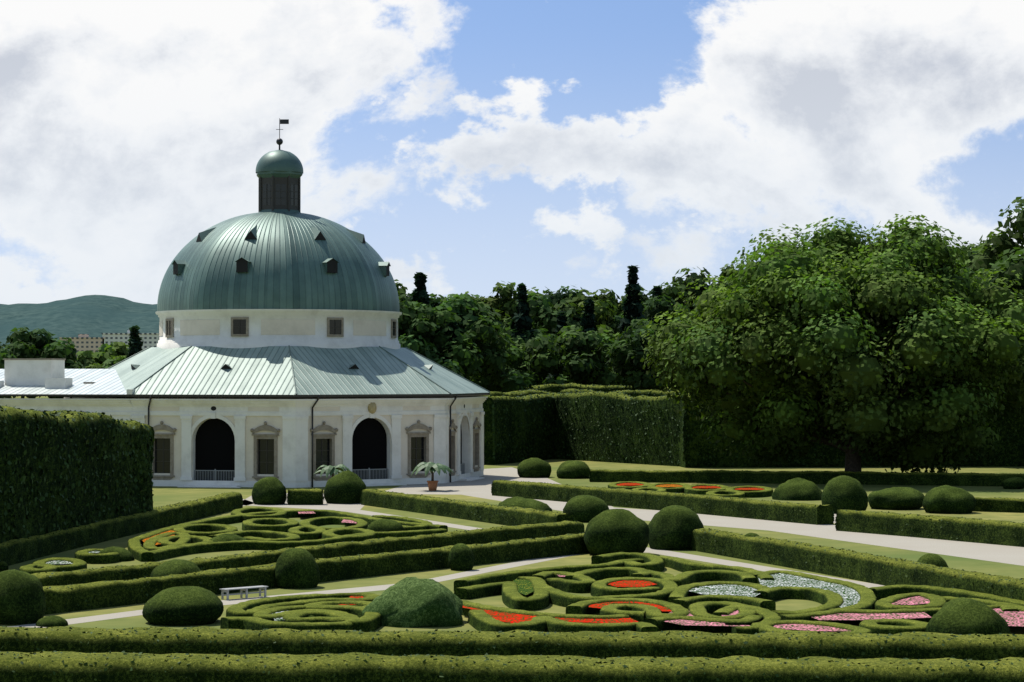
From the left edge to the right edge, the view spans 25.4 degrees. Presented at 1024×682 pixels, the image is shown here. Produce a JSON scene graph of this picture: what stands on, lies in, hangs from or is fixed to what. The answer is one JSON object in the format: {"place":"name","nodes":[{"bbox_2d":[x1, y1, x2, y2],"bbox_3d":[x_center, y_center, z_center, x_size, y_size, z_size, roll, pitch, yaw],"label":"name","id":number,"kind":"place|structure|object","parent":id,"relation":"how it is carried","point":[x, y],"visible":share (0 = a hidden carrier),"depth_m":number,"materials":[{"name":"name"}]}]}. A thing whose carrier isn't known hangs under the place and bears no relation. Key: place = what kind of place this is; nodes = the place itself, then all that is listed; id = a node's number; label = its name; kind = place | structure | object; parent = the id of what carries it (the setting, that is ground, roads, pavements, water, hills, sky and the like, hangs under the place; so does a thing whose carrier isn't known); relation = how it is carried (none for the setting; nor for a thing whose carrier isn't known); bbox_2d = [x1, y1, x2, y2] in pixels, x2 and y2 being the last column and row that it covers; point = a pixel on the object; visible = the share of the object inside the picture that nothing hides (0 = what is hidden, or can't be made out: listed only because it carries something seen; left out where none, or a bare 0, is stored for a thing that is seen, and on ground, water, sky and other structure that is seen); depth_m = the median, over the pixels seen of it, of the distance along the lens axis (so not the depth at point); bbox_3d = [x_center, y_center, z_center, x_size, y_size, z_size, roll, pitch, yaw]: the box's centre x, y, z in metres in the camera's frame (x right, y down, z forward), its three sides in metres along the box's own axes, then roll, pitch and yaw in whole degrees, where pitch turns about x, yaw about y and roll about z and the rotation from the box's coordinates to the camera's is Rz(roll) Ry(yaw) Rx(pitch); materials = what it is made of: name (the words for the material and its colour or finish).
{"place":"outdoors","nodes":[
{"label":"outdoors","id":0,"kind":"place"},
{"bbox_2d":[0,295,158,349],"bbox_3d":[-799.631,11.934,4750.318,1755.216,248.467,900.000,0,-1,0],"label":"hills","id":1,"kind":"structure","parent":0,"point":[94,315],"depth_m":4905.56,"materials":[{"name":"green plant"}]},
{"bbox_2d":[59,334,104,355],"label":"town block","id":2,"kind":"structure","parent":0,"point":[83,342],"depth_m":1500.13,"materials":[{"name":"beige concrete"}]},
{"bbox_2d":[102,330,158,349],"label":"town block","id":3,"kind":"structure","parent":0,"point":[150,339],"depth_m":1500.17,"materials":[{"name":"white concrete"}]},
{"bbox_2d":[155,309,401,348],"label":"drum wall","id":4,"kind":"structure","parent":0,"point":[256,328],"depth_m":208.93,"materials":[{"name":"white paint"}]},
{"bbox_2d":[157,212,399,311],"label":"dome","id":5,"kind":"structure","parent":4,"relation":"on","point":[276,260],"depth_m":210.74,"materials":[{"name":"teal metal"}]},
{"bbox_2d":[256,118,302,212],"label":"lantern cupola","id":6,"kind":"object","parent":5,"relation":"on","point":[279,172],"visible":0.94,"depth_m":217.59,"materials":[{"name":"teal metal"}]},
{"bbox_2d":[74,345,489,397],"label":"roof","id":7,"kind":"structure","parent":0,"point":[288,371],"depth_m":205.45,"materials":[{"name":"grey metal"}]},
{"bbox_2d":[0,396,1023,633],"bbox_3d":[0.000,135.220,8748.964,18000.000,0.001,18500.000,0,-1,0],"label":"ground","id":8,"kind":"structure","parent":0,"point":[165,495],"depth_m":131.60,"materials":[{"name":"beige gravel"}]},
{"bbox_2d":[0,358,135,420],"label":"annex wing","id":9,"kind":"structure","parent":8,"relation":"on","point":[36,377],"depth_m":206.26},
{"bbox_2d":[64,396,130,417],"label":"rotunda wall","id":10,"kind":"structure","parent":8,"relation":"on","point":[97,398],"depth_m":207.88,"materials":[{"name":"beige paint"}]},
{"bbox_2d":[86,397,129,398],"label":"rotunda wall","id":11,"kind":"structure","parent":8,"relation":"on","point":[103,397],"depth_m":223.40,"materials":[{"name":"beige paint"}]},
{"bbox_2d":[75,325,143,368],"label":"town trees","id":12,"kind":"object","parent":8,"relation":"on","point":[106,356],"visible":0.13,"depth_m":695.38,"materials":[{"name":"green plant"}]},
{"bbox_2d":[130,398,184,398],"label":"rotunda wall","id":13,"kind":"structure","parent":8,"relation":"on","point":[157,398],"depth_m":231.98,"materials":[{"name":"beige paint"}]},
{"bbox_2d":[130,396,295,487],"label":"building wall","id":14,"kind":"structure","parent":8,"relation":"on","point":[264,431],"depth_m":200.54,"materials":[{"name":"beige paint"}]},
{"bbox_2d":[185,398,461,480],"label":"rotunda inner wall","id":15,"kind":"structure","parent":8,"relation":"on","point":[214,444],"depth_m":202.11,"materials":[{"name":"black"}]},
{"bbox_2d":[313,464,348,477],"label":"palm plant","id":16,"kind":"object","parent":8,"relation":"on","point":[332,470],"visible":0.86,"depth_m":192.12,"materials":[{"name":"plant"}]},
{"bbox_2d":[295,396,448,487],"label":"building wall","id":17,"kind":"structure","parent":8,"relation":"on","point":[414,428],"depth_m":203.55,"materials":[{"name":"beige paint"}]},
{"bbox_2d":[362,577,462,627],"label":"rounded shrub","id":18,"kind":"object","parent":8,"relation":"on","point":[408,602],"visible":0.96,"depth_m":90.04,"materials":[{"name":"green plant"}]},
{"bbox_2d":[405,396,483,475],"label":"rotunda wall","id":19,"kind":"structure","parent":8,"relation":"on","point":[443,397],"depth_m":229.05,"materials":[{"name":"beige paint"}]},
{"bbox_2d":[444,395,487,482],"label":"building wall","id":20,"kind":"structure","parent":8,"relation":"on","point":[466,414],"depth_m":216.36,"materials":[{"name":"beige paint"}]},
{"bbox_2d":[0,469,1023,681],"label":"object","id":21,"kind":"object","parent":8,"relation":"on","point":[66,642],"visible":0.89,"depth_m":75.24,"materials":[{"name":"green plant"}]},
{"bbox_2d":[0,383,1023,542],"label":"tall hedge walls","id":22,"kind":"structure","parent":8,"relation":"on","point":[57,466],"depth_m":241.88,"materials":[{"name":"green plant"}]},
{"bbox_2d":[0,382,1023,541],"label":"hedge leaves","id":23,"kind":"object","parent":22,"relation":"attached to","point":[684,429],"visible":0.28,"depth_m":145.26,"materials":[{"name":"green plant"}]},
{"bbox_2d":[0,458,1023,634],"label":"rounded shrubs","id":24,"kind":"object","parent":8,"relation":"on","point":[23,601],"visible":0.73,"depth_m":124.87,"materials":[{"name":"green plant"}]},
{"bbox_2d":[0,469,1023,681],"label":"hedge leaves","id":25,"kind":"object","parent":8,"relation":"on","point":[545,645],"visible":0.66,"depth_m":75.38,"materials":[{"name":"green plant"}]},
{"bbox_2d":[0,196,1023,397],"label":"trees","id":26,"kind":"object","parent":8,"relation":"on","point":[480,344],"visible":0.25,"depth_m":300.28,"materials":[{"name":"green plant"}]},
{"bbox_2d":[9,467,1023,627],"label":"path gravel","id":27,"kind":"structure","parent":8,"relation":"on","point":[481,488],"depth_m":138.76,"materials":[{"name":"beige gravel"}]},
{"bbox_2d":[219,586,267,599],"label":"white bench","id":28,"kind":"object","parent":27,"relation":"on","point":[241,593],"visible":1,"depth_m":101.13,"materials":[{"name":"grey paint"}]},
{"bbox_2d":[411,462,453,490],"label":"potted palm","id":29,"kind":"object","parent":27,"relation":"on","point":[432,467],"visible":1,"depth_m":193.54,"materials":[{"name":"plant"}]},
{"bbox_2d":[19,481,1023,634],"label":"parterre hedges","id":30,"kind":"object","parent":8,"relation":"on","point":[266,528],"visible":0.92,"depth_m":100.46,"materials":[{"name":"green plant"}]},
{"bbox_2d":[46,483,1023,630],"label":"flower beds","id":31,"kind":"object","parent":8,"relation":"on","point":[850,596],"visible":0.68,"depth_m":95.43,"materials":[{"name":"red plant"}]},
{"bbox_2d":[394,243,1023,391],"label":"treeline","id":32,"kind":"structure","parent":8,"relation":"on","point":[566,337],"depth_m":352.85,"materials":[{"name":"green plant"}]},
{"bbox_2d":[640,211,1023,472],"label":"large tree","id":33,"kind":"object","parent":8,"relation":"on","point":[905,342],"visible":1,"depth_m":204.76,"materials":[{"name":"green plant"}]},
{"bbox_2d":[0,0,1023,304],"label":"sky","id":34,"kind":"structure","parent":0,"point":[474,145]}
]}

